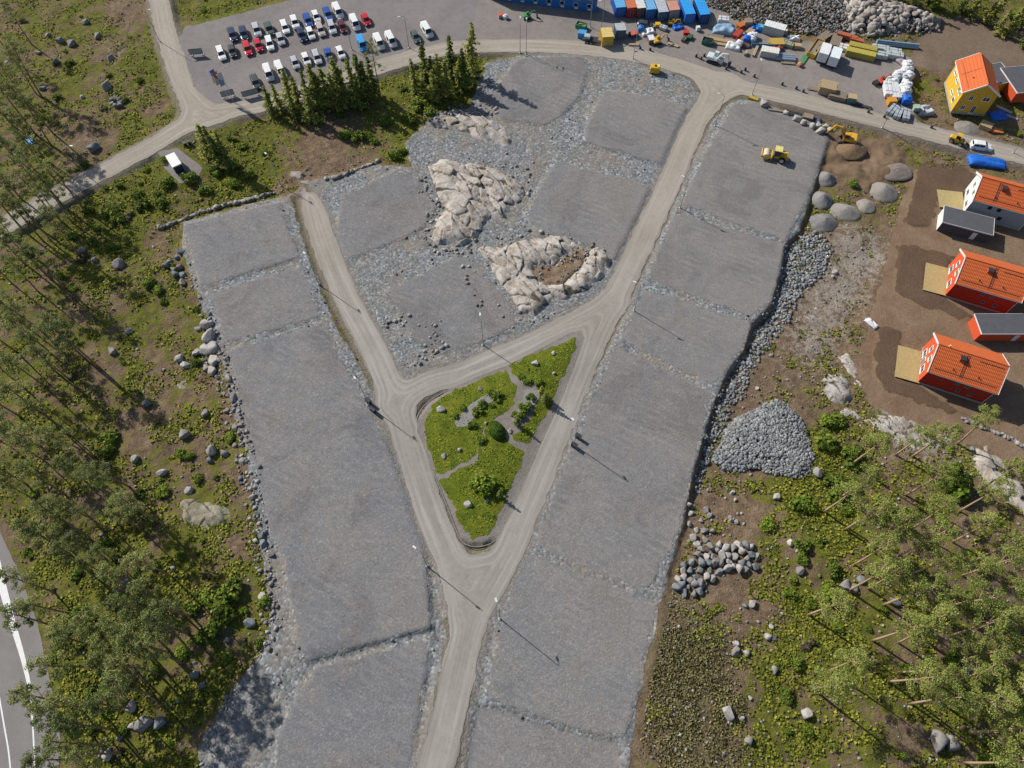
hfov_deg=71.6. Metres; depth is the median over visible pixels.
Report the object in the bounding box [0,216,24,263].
pine tree
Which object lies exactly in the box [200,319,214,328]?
boulder
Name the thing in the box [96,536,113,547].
shrub
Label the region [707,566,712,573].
boulder
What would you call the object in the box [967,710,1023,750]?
pine tree
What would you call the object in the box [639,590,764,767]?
dry heather
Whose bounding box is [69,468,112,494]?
pine tree
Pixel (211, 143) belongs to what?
spruce tree
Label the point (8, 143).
pine tree
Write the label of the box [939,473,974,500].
shrub
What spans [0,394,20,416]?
pine tree
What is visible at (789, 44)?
wrapped bundle
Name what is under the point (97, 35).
boulder
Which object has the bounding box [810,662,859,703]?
pine tree
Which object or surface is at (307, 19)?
parked car
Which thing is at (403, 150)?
shrub
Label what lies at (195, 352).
boulder
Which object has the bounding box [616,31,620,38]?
door
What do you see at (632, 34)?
crate
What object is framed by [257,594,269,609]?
shrub
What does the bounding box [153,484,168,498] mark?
shrub
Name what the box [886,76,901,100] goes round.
wrapped bundle
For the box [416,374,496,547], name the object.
kerb
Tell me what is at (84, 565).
pine tree
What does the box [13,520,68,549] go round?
pine tree
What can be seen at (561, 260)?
hollow stones
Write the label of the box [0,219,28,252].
pine tree
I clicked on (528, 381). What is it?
shrub
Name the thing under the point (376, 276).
gravel field
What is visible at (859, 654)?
pine tree
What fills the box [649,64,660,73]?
fuel tank
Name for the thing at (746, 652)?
boulder
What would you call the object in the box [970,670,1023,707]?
pine tree
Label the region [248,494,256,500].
boulder
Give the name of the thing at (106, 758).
boulder
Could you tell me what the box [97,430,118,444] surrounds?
shrub
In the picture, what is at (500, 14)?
crate
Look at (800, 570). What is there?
boulder
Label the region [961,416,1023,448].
stone wall
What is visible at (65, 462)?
pine tree
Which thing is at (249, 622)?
boulder
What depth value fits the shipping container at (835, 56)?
169.32 m
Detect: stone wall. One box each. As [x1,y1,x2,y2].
[157,192,275,229]
[324,158,379,180]
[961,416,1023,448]
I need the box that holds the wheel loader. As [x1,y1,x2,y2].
[949,132,968,149]
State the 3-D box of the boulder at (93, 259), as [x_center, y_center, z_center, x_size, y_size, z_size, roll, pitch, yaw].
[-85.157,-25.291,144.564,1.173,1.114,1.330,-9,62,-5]
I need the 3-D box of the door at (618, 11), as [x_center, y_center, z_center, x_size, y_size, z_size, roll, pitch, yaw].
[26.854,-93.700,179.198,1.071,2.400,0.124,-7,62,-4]
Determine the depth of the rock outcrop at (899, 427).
127.17 m
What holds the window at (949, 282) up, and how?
in the red house at (985, 282)
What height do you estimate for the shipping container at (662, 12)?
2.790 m
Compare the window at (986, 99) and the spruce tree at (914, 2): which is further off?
the spruce tree at (914, 2)
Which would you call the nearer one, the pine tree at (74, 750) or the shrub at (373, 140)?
the pine tree at (74, 750)
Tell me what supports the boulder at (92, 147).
on the ground at (312, 146)
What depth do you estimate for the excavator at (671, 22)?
178.16 m
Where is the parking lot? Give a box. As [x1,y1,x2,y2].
[179,0,478,103]
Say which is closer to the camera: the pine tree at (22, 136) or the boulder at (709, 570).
the boulder at (709, 570)
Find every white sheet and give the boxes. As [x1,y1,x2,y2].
[640,27,655,36]
[725,41,739,51]
[786,35,799,41]
[864,317,878,329]
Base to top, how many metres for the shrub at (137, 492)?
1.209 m
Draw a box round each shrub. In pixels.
[4,420,11,426]
[22,546,31,555]
[25,488,36,496]
[28,553,34,560]
[49,651,57,664]
[53,93,61,100]
[57,272,63,279]
[64,58,73,66]
[65,229,78,238]
[67,284,78,292]
[68,566,82,580]
[68,604,86,616]
[69,371,76,380]
[72,640,84,651]
[76,252,90,264]
[80,159,89,169]
[80,205,92,213]
[84,686,97,699]
[85,238,97,245]
[85,720,99,735]
[89,613,99,620]
[91,224,101,230]
[96,442,116,458]
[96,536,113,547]
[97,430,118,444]
[99,706,112,719]
[101,204,120,217]
[103,245,110,250]
[108,212,124,224]
[108,552,119,565]
[111,242,119,249]
[111,746,125,757]
[111,752,124,765]
[114,182,124,187]
[114,725,128,736]
[124,210,133,222]
[130,570,139,578]
[131,189,143,198]
[131,474,137,484]
[133,487,144,498]
[134,76,143,82]
[134,197,150,211]
[140,274,155,287]
[141,762,150,767]
[142,166,148,172]
[144,662,159,680]
[146,514,155,526]
[150,560,158,569]
[151,189,160,195]
[152,283,162,294]
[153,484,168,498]
[154,196,166,208]
[156,175,173,189]
[159,156,167,162]
[159,297,167,304]
[165,738,173,747]
[173,645,191,660]
[175,448,185,458]
[176,552,185,560]
[179,170,195,182]
[182,597,202,616]
[183,452,196,459]
[189,357,201,365]
[190,472,203,484]
[191,306,199,311]
[192,591,198,597]
[193,625,215,647]
[194,549,200,555]
[196,184,210,193]
[199,7,206,12]
[199,536,206,544]
[199,589,215,608]
[203,572,211,579]
[205,614,227,635]
[209,161,224,175]
[210,592,236,620]
[212,639,220,647]
[215,648,231,665]
[216,583,241,605]
[223,577,242,598]
[224,430,235,443]
[226,134,231,140]
[226,177,239,186]
[228,157,239,169]
[236,142,246,149]
[239,606,247,614]
[241,637,246,648]
[243,169,254,178]
[253,638,264,649]
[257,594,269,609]
[259,146,269,155]
[335,112,345,117]
[338,129,352,138]
[351,130,364,142]
[363,131,373,139]
[367,137,378,144]
[376,115,393,125]
[387,149,402,159]
[397,146,408,153]
[399,86,408,92]
[401,112,415,123]
[410,96,427,111]
[423,103,437,115]
[452,411,458,419]
[459,402,465,410]
[466,421,477,428]
[470,475,483,488]
[472,405,483,416]
[472,471,496,497]
[476,435,486,444]
[477,399,486,408]
[487,388,492,395]
[490,390,502,402]
[513,410,524,420]
[517,371,524,379]
[517,400,531,413]
[521,378,532,385]
[525,393,534,400]
[534,379,543,385]
[759,516,776,533]
[774,662,781,670]
[779,687,793,704]
[781,587,797,598]
[784,727,794,735]
[788,493,814,512]
[788,575,797,584]
[790,653,803,672]
[793,538,811,553]
[795,549,808,565]
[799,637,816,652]
[800,498,819,513]
[801,722,813,737]
[806,595,818,609]
[814,427,837,450]
[814,536,826,547]
[819,413,842,428]
[820,580,836,598]
[820,733,826,740]
[822,584,852,607]
[823,475,848,494]
[824,488,853,506]
[826,558,841,579]
[829,743,838,751]
[831,443,838,452]
[831,619,843,632]
[832,412,847,426]
[840,442,863,466]
[841,505,854,516]
[845,479,859,488]
[847,178,857,187]
[849,462,860,471]
[864,622,872,632]
[878,606,888,615]
[896,752,907,760]
[900,663,913,677]
[929,2,937,8]
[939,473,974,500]
[944,649,960,665]
[947,446,954,455]
[949,459,960,473]
[963,500,970,505]
[966,548,976,556]
[975,753,992,767]
[987,746,1000,758]
[1006,10,1015,17]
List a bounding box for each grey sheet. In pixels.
[892,58,904,66]
[918,105,934,116]
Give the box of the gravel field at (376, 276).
[308,52,698,378]
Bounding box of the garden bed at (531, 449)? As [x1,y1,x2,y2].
[417,331,583,545]
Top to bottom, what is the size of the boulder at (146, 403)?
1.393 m
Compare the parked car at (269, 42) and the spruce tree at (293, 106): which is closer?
the spruce tree at (293, 106)
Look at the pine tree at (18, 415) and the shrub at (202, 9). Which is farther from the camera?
the shrub at (202, 9)
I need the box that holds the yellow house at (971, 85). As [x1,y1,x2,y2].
[944,52,1000,115]
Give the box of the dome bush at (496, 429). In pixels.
[488,421,505,440]
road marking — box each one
[0,562,30,683]
[0,700,10,767]
[29,689,34,764]
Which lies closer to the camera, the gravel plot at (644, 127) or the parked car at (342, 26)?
the gravel plot at (644, 127)
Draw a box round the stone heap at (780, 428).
[712,399,815,478]
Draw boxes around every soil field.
[858,169,1023,477]
[910,14,1023,76]
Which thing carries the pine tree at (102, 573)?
on the ground at (312, 146)
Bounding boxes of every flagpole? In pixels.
[209,68,222,89]
[212,70,228,98]
[216,71,232,99]
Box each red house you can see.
[918,333,1009,403]
[944,248,1023,313]
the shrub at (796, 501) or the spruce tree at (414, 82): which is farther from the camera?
the spruce tree at (414, 82)
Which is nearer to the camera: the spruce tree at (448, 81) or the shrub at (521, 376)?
the shrub at (521, 376)
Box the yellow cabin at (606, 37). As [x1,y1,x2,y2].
[599,27,613,46]
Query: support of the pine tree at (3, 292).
on the ground at (312, 146)
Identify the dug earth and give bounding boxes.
[820,131,908,192]
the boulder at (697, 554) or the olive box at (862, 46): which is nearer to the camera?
the boulder at (697, 554)
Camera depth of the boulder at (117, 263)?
143.33 m
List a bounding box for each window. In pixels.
[919,363,924,373]
[922,348,927,358]
[946,278,951,288]
[981,97,990,101]
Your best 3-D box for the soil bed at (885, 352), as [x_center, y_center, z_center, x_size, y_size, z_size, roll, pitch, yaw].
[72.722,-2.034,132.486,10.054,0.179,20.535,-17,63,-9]
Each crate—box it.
[497,12,503,18]
[578,29,586,38]
[628,30,638,38]
[647,34,654,43]
[683,30,689,35]
[687,33,693,40]
[744,18,752,27]
[748,95,758,101]
[794,42,801,49]
[803,112,813,121]
[846,93,857,103]
[872,79,879,86]
[885,97,897,105]
[911,104,920,111]
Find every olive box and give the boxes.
[844,46,876,61]
[849,41,877,51]
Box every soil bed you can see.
[873,326,957,413]
[895,245,972,319]
[903,161,974,226]
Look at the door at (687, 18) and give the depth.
178.01 m
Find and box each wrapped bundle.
[659,24,667,31]
[681,35,687,42]
[716,56,724,64]
[718,15,728,23]
[784,40,794,48]
[839,42,848,51]
[872,43,889,50]
[874,50,888,60]
[882,80,892,97]
[884,46,901,52]
[885,103,898,116]
[886,50,903,58]
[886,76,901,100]
[892,106,903,119]
[901,108,910,121]
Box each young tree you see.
[495,490,503,497]
[513,416,520,427]
[537,386,544,395]
[541,392,548,404]
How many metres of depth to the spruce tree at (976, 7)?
178.18 m
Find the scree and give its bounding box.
[694,231,833,493]
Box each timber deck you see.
[894,345,921,382]
[923,263,948,296]
[937,189,963,209]
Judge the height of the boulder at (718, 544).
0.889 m
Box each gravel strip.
[182,194,446,767]
[459,100,830,767]
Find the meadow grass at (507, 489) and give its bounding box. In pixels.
[424,339,572,535]
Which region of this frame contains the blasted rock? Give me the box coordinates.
[692,0,936,37]
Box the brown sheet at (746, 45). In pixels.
[741,42,750,48]
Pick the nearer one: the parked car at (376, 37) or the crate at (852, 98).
the crate at (852, 98)
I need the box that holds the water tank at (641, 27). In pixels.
[637,24,644,32]
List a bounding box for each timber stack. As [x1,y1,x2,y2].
[708,33,723,37]
[708,36,733,42]
[713,41,726,45]
[745,28,754,34]
[752,45,758,56]
[768,38,784,46]
[781,60,794,64]
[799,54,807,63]
[807,86,817,90]
[816,30,832,40]
[817,79,838,95]
[827,90,847,102]
[830,32,842,47]
[978,119,993,131]
[996,104,1012,113]
[1006,113,1017,119]
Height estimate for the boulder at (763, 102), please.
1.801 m
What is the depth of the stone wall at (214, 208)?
150.97 m
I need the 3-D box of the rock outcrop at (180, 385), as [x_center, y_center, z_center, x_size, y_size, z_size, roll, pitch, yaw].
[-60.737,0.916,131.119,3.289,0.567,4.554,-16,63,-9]
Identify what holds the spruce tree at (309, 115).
on the ground at (312, 146)
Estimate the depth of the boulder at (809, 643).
108.83 m
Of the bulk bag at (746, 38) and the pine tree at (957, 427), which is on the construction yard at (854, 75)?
the bulk bag at (746, 38)
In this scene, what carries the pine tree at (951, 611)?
on the ground at (312, 146)
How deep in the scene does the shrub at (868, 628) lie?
109.56 m
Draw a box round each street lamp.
[66,145,87,176]
[303,251,319,284]
[353,376,368,405]
[412,545,428,567]
[495,598,501,620]
[525,17,526,54]
[633,281,640,311]
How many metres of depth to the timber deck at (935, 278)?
142.37 m
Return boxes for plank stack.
[668,42,679,47]
[850,103,871,109]
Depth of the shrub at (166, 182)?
153.10 m
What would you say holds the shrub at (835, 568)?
on the ground at (312, 146)
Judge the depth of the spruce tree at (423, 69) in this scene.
162.74 m
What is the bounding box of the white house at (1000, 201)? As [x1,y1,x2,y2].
[963,171,1023,230]
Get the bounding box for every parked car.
[215,45,226,60]
[226,26,237,41]
[227,43,237,57]
[238,25,248,40]
[242,40,252,55]
[249,73,261,89]
[251,22,262,37]
[253,38,263,51]
[262,62,274,81]
[263,20,274,35]
[264,35,274,50]
[273,59,286,77]
[275,32,285,45]
[279,19,290,34]
[289,14,299,29]
[289,55,300,69]
[296,27,307,42]
[300,52,311,65]
[302,12,313,26]
[305,26,315,39]
[311,9,321,21]
[311,48,322,64]
[315,21,325,36]
[322,6,333,19]
[323,47,332,61]
[326,19,336,34]
[331,1,343,18]
[335,45,345,59]
[337,19,347,32]
[349,13,360,30]
[356,33,367,51]
[360,13,370,25]
[372,32,384,50]
[384,30,397,47]
[410,29,420,43]
[420,20,433,38]
[637,20,653,27]
[969,139,992,151]
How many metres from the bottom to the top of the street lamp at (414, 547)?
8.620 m
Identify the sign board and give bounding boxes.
[188,48,203,56]
[220,89,234,98]
[241,88,258,98]
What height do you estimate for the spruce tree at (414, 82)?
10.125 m
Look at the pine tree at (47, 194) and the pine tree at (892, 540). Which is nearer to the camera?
the pine tree at (892, 540)
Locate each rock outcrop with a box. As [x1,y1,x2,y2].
[177,380,187,388]
[179,499,229,528]
[428,159,524,246]
[442,113,511,145]
[478,235,611,316]
[804,307,818,319]
[822,373,852,404]
[838,353,861,386]
[840,408,951,448]
[973,445,1023,513]
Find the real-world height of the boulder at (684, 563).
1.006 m
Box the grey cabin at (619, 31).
[613,23,625,39]
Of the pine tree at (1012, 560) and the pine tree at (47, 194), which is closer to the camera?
the pine tree at (1012, 560)
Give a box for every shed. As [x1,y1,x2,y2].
[936,205,994,242]
[968,314,1023,340]
[993,62,1008,90]
[1000,66,1023,102]
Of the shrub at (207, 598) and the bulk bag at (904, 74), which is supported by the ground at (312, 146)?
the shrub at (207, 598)
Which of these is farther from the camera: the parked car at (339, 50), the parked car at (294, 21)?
the parked car at (294, 21)
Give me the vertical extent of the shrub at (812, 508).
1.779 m
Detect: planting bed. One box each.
[454,394,493,426]
[511,389,539,421]
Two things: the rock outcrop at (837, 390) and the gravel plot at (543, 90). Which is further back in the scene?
the gravel plot at (543, 90)
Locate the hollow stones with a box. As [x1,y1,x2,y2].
[533,248,587,284]
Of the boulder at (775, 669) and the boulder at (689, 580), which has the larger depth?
the boulder at (689, 580)
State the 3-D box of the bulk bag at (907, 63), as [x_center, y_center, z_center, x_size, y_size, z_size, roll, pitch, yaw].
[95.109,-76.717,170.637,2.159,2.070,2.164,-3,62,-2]
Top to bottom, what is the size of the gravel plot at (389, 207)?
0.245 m
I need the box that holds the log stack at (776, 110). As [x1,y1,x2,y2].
[768,108,788,111]
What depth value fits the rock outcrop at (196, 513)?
119.08 m
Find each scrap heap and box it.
[783,110,801,116]
[811,117,821,123]
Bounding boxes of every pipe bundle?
[751,43,776,46]
[876,39,919,48]
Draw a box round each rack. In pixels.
[837,31,850,40]
[849,37,863,42]
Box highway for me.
[0,533,59,767]
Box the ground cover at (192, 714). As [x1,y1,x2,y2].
[0,0,1023,767]
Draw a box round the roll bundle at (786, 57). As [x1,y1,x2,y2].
[776,53,795,61]
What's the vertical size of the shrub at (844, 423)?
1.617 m
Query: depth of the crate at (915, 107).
163.86 m
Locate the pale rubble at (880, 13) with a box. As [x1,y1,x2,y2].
[835,0,941,36]
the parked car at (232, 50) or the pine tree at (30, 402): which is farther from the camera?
the parked car at (232, 50)
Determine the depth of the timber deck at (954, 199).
152.24 m
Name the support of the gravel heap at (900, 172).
on the ground at (312, 146)
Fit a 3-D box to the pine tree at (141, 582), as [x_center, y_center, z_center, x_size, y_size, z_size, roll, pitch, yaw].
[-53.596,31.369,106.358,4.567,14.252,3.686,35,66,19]
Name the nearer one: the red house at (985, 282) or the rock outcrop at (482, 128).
the red house at (985, 282)
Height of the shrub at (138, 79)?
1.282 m
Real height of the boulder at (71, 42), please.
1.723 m
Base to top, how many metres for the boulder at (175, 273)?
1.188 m
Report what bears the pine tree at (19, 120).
on the ground at (312, 146)
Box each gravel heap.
[809,213,837,231]
[812,191,832,209]
[818,171,835,186]
[829,203,860,221]
[836,141,866,159]
[856,199,875,213]
[870,182,897,202]
[884,163,912,180]
[954,121,979,134]
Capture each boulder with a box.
[53,57,58,63]
[55,37,63,43]
[67,39,75,47]
[77,246,86,253]
[81,18,88,24]
[86,141,99,152]
[91,257,96,262]
[95,32,100,39]
[101,80,111,91]
[101,747,111,761]
[102,462,110,470]
[107,54,113,61]
[108,347,116,354]
[112,258,124,268]
[121,579,130,586]
[123,328,133,334]
[125,699,136,712]
[127,722,134,729]
[130,455,138,463]
[133,715,153,732]
[142,399,151,407]
[153,716,165,729]
[156,469,168,476]
[162,262,169,267]
[172,271,178,277]
[174,354,182,361]
[175,264,182,269]
[176,248,184,254]
[179,272,185,277]
[179,278,186,285]
[179,429,190,438]
[180,361,190,368]
[184,486,193,494]
[188,670,199,678]
[192,348,199,355]
[199,341,219,355]
[199,681,205,688]
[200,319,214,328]
[201,328,215,342]
[201,409,208,417]
[203,364,208,370]
[206,444,215,455]
[206,457,212,462]
[207,366,216,376]
[208,354,217,366]
[221,449,228,456]
[224,374,230,382]
[224,637,229,643]
[230,394,235,402]
[232,424,238,430]
[239,457,245,464]
[243,618,254,628]
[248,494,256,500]
[257,531,264,539]
[258,592,265,599]
[260,539,266,549]
[437,406,445,412]
[464,500,472,507]
[531,360,537,365]
[671,583,682,590]
[674,575,680,581]
[678,581,685,587]
[679,573,686,580]
[680,561,687,567]
[680,566,686,573]
[681,588,686,597]
[686,577,692,583]
[687,567,692,574]
[688,558,694,565]
[690,533,696,541]
[690,579,698,586]
[691,590,696,597]
[692,551,700,556]
[693,541,700,547]
[695,586,703,595]
[696,567,703,573]
[697,546,705,551]
[697,578,705,588]
[698,557,705,566]
[700,527,707,533]
[702,536,708,542]
[703,506,708,513]
[703,553,709,558]
[704,572,709,579]
[705,559,712,565]
[706,542,715,550]
[707,513,712,518]
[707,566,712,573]
[709,574,715,582]
[711,557,719,567]
[715,568,722,576]
[716,540,721,547]
[718,549,725,559]
[718,558,723,566]
[722,543,730,551]
[722,705,734,721]
[723,564,732,571]
[725,552,731,558]
[730,543,737,552]
[731,552,738,561]
[731,646,739,657]
[733,640,739,645]
[734,540,743,548]
[736,564,743,573]
[737,559,746,565]
[738,547,746,554]
[742,541,748,549]
[742,565,748,572]
[742,650,749,656]
[744,736,752,745]
[746,551,755,557]
[749,600,755,607]
[752,563,759,570]
[754,553,759,561]
[760,98,768,107]
[764,633,772,639]
[772,665,778,675]
[773,493,780,499]
[787,539,792,546]
[792,115,802,121]
[796,566,804,575]
[800,119,806,124]
[801,708,812,719]
[809,122,815,129]
[812,467,822,477]
[815,121,821,128]
[815,127,825,133]
[832,269,838,274]
[839,579,850,591]
[848,583,857,592]
[856,575,864,582]
[890,598,901,605]
[930,729,948,753]
[946,734,960,750]
[961,664,969,673]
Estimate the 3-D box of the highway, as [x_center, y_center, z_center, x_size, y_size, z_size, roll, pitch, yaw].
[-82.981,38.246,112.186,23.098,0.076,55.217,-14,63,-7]
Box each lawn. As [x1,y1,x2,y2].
[424,369,516,473]
[439,420,523,539]
[509,337,575,443]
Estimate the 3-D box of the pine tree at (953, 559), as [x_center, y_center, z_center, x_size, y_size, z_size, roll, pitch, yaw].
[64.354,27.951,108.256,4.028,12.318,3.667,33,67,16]
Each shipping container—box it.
[610,0,625,17]
[624,0,636,17]
[635,0,646,17]
[644,0,656,19]
[654,0,668,21]
[666,1,679,19]
[678,0,695,23]
[692,0,710,24]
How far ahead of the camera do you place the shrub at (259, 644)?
109.15 m
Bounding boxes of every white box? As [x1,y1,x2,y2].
[759,45,779,58]
[762,20,786,37]
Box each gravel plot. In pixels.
[184,203,297,284]
[208,267,319,343]
[229,324,430,659]
[275,641,428,767]
[335,171,436,257]
[390,256,514,353]
[468,707,619,767]
[488,56,586,123]
[489,554,655,734]
[526,162,646,258]
[535,347,711,586]
[584,91,685,165]
[624,289,749,382]
[651,214,783,315]
[682,102,829,240]
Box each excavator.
[522,10,537,20]
[653,33,669,45]
[668,19,681,26]
[706,51,731,66]
[824,124,857,143]
[878,73,891,85]
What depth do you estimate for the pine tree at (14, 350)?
132.53 m
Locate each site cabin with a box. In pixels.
[515,0,541,5]
[542,0,568,8]
[569,0,597,11]
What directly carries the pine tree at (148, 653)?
on the ground at (312, 146)
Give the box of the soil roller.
[761,145,788,163]
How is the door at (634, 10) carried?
in the shipping container at (631, 8)
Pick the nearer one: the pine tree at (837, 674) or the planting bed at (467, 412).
the pine tree at (837, 674)
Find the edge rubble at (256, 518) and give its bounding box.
[185,263,282,761]
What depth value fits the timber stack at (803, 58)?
172.54 m
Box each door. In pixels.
[602,38,607,45]
[607,37,612,45]
[616,8,620,16]
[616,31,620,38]
[620,8,625,16]
[620,31,625,38]
[627,9,631,17]
[631,8,636,16]
[637,9,641,17]
[641,8,645,16]
[646,10,650,18]
[650,10,655,18]
[658,12,663,21]
[662,12,667,20]
[669,10,674,19]
[673,10,678,18]
[684,15,689,23]
[689,14,694,22]
[699,15,704,23]
[703,15,709,23]
[968,106,976,113]
[968,232,977,239]
[1010,335,1020,340]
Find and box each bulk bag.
[736,39,743,47]
[743,34,750,41]
[750,35,756,42]
[892,70,902,79]
[892,77,899,82]
[899,72,908,81]
[900,86,912,94]
[901,66,911,71]
[901,94,912,105]
[902,60,913,66]
[903,80,912,86]
[905,70,914,80]
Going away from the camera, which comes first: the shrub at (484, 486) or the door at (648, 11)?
the shrub at (484, 486)
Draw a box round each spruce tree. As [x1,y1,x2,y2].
[195,124,215,163]
[201,125,219,165]
[211,130,232,172]
[217,139,233,167]
[261,85,281,119]
[270,83,287,113]
[279,69,292,106]
[285,76,312,114]
[286,89,299,122]
[297,87,325,124]
[299,69,307,100]
[305,62,324,109]
[306,72,328,113]
[316,66,343,113]
[326,56,351,113]
[326,72,348,112]
[334,68,350,102]
[344,56,363,107]
[347,75,368,110]
[351,52,371,102]
[358,61,375,102]
[363,57,379,96]
[408,58,421,97]
[414,43,437,92]
[422,56,434,94]
[427,69,441,102]
[430,52,451,101]
[436,60,456,99]
[441,35,461,88]
[452,57,467,92]
[457,48,473,90]
[462,20,484,85]
[911,0,923,5]
[934,0,944,8]
[951,0,968,14]
[962,0,985,20]
[980,0,998,24]
[980,0,1009,25]
[992,9,1012,36]
[998,7,1023,38]
[1008,11,1023,30]
[1018,38,1023,48]
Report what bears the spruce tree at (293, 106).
on the ground at (312, 146)
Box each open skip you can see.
[575,21,586,29]
[701,36,713,46]
[806,38,824,58]
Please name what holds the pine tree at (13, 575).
on the ground at (312, 146)
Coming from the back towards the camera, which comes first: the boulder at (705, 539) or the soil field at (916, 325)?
the soil field at (916, 325)
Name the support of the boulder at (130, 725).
on the ground at (312, 146)
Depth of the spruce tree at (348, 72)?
158.92 m
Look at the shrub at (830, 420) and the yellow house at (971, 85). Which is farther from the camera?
the yellow house at (971, 85)
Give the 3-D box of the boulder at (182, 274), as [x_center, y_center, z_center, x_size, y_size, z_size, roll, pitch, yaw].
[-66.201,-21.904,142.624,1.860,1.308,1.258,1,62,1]
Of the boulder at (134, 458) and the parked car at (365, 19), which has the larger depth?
the parked car at (365, 19)
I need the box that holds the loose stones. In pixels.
[0,0,1023,767]
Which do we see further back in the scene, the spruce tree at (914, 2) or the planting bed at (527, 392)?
the spruce tree at (914, 2)
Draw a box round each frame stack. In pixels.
[732,28,742,39]
[992,127,1003,133]
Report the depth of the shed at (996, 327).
134.69 m
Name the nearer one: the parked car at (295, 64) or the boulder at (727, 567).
the boulder at (727, 567)
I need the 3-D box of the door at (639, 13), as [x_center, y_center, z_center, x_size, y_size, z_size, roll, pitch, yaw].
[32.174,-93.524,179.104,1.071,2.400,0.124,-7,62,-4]
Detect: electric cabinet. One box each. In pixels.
[364,396,371,404]
[369,406,375,413]
[571,441,577,449]
[575,432,581,440]
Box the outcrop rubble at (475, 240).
[381,94,604,367]
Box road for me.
[0,0,1023,767]
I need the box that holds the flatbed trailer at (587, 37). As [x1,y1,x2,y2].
[582,33,599,43]
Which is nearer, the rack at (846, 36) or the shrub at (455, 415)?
the shrub at (455, 415)
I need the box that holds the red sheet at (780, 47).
[774,44,783,50]
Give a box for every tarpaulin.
[672,23,682,30]
[712,23,734,36]
[735,20,745,28]
[748,24,761,32]
[967,154,1005,169]
[987,110,1008,120]
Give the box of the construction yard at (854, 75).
[469,0,916,121]
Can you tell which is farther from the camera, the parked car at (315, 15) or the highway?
the parked car at (315, 15)
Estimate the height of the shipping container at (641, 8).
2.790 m
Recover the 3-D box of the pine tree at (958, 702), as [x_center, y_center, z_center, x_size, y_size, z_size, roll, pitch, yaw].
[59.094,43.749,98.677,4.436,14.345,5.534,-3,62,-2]
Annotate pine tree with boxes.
[0,0,32,44]
[0,34,42,96]
[0,60,27,103]
[0,75,36,134]
[0,105,36,152]
[0,133,39,187]
[0,163,22,199]
[0,173,37,227]
[0,188,43,241]
[0,192,24,230]
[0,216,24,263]
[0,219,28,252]
[0,225,51,279]
[0,253,39,292]
[0,288,19,319]
[0,291,43,332]
[0,308,47,350]
[0,340,16,352]
[0,351,44,386]
[0,359,21,386]
[0,376,50,419]
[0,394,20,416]
[0,408,41,446]
[0,437,17,451]
[0,454,27,485]
[0,476,35,500]
[0,563,55,594]
[0,602,55,633]
[1,432,47,462]
[4,82,54,134]
[4,109,44,157]
[5,49,37,94]
[6,421,63,460]
[6,679,77,717]
[9,168,46,207]
[9,514,70,553]
[11,128,54,179]
[11,457,65,495]
[11,591,69,615]
[12,146,61,203]
[13,325,58,374]
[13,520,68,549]
[16,93,51,145]
[16,203,56,245]
[17,240,66,289]
[19,745,75,767]
[24,648,95,681]
[25,344,68,377]
[26,397,63,429]
[26,687,98,724]
[27,496,87,534]
[30,181,62,223]
[30,709,81,733]
[31,312,84,358]
[32,424,95,457]
[35,203,80,256]
[36,177,73,223]
[39,157,82,208]
[39,725,105,758]
[40,318,99,367]
[44,612,100,634]
[44,621,104,657]
[45,493,90,517]
[45,705,112,739]
[46,539,92,572]
[51,454,87,477]
[60,530,100,556]
[63,736,121,767]
[68,603,108,634]
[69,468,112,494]
[70,502,117,534]
[71,553,109,580]
[77,459,129,487]
[79,687,128,719]
[84,627,142,657]
[84,650,134,674]
[87,542,126,563]
[91,475,130,504]
[94,606,152,640]
[95,560,145,592]
[97,667,153,702]
[101,647,159,682]
[102,506,141,529]
[102,592,151,619]
[105,490,158,522]
[111,617,169,658]
[118,547,172,577]
[126,575,171,605]
[130,629,183,664]
[137,607,189,637]
[147,592,191,623]
[362,38,381,98]
[807,587,854,622]
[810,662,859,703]
[823,481,862,512]
[828,643,876,677]
[843,463,883,496]
[844,495,894,530]
[849,553,899,592]
[853,530,901,565]
[854,431,891,463]
[865,506,913,548]
[865,506,924,544]
[867,555,914,589]
[871,607,930,645]
[882,572,950,606]
[888,656,950,700]
[894,423,937,455]
[897,614,937,646]
[898,513,961,557]
[899,653,961,684]
[904,459,959,495]
[904,595,962,634]
[909,676,978,717]
[911,420,966,457]
[913,491,960,528]
[913,550,961,574]
[928,548,995,583]
[929,578,1009,619]
[933,584,976,611]
[937,627,988,659]
[940,649,1011,689]
[949,683,1023,725]
[951,511,1001,542]
[951,600,1018,636]
[956,403,1004,444]
[958,475,1018,512]
[959,635,1015,667]
[961,542,1023,577]
[963,624,1021,650]
[963,736,1023,767]
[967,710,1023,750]
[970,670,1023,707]
[975,452,1023,492]
[976,600,1023,632]
[977,524,1023,559]
[977,574,1023,602]
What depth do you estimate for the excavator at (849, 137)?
158.11 m
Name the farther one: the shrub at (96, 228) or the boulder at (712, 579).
the shrub at (96, 228)
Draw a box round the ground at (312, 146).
[0,0,1023,767]
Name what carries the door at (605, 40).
in the yellow cabin at (606, 37)
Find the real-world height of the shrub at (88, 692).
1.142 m
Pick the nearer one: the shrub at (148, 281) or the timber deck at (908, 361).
the timber deck at (908, 361)
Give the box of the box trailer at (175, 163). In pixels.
[165,152,184,173]
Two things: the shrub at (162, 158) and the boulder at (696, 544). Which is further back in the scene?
the shrub at (162, 158)
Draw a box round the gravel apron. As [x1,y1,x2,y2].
[158,148,201,182]
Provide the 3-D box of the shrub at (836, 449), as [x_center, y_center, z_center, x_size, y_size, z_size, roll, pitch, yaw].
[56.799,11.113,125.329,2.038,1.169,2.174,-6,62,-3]

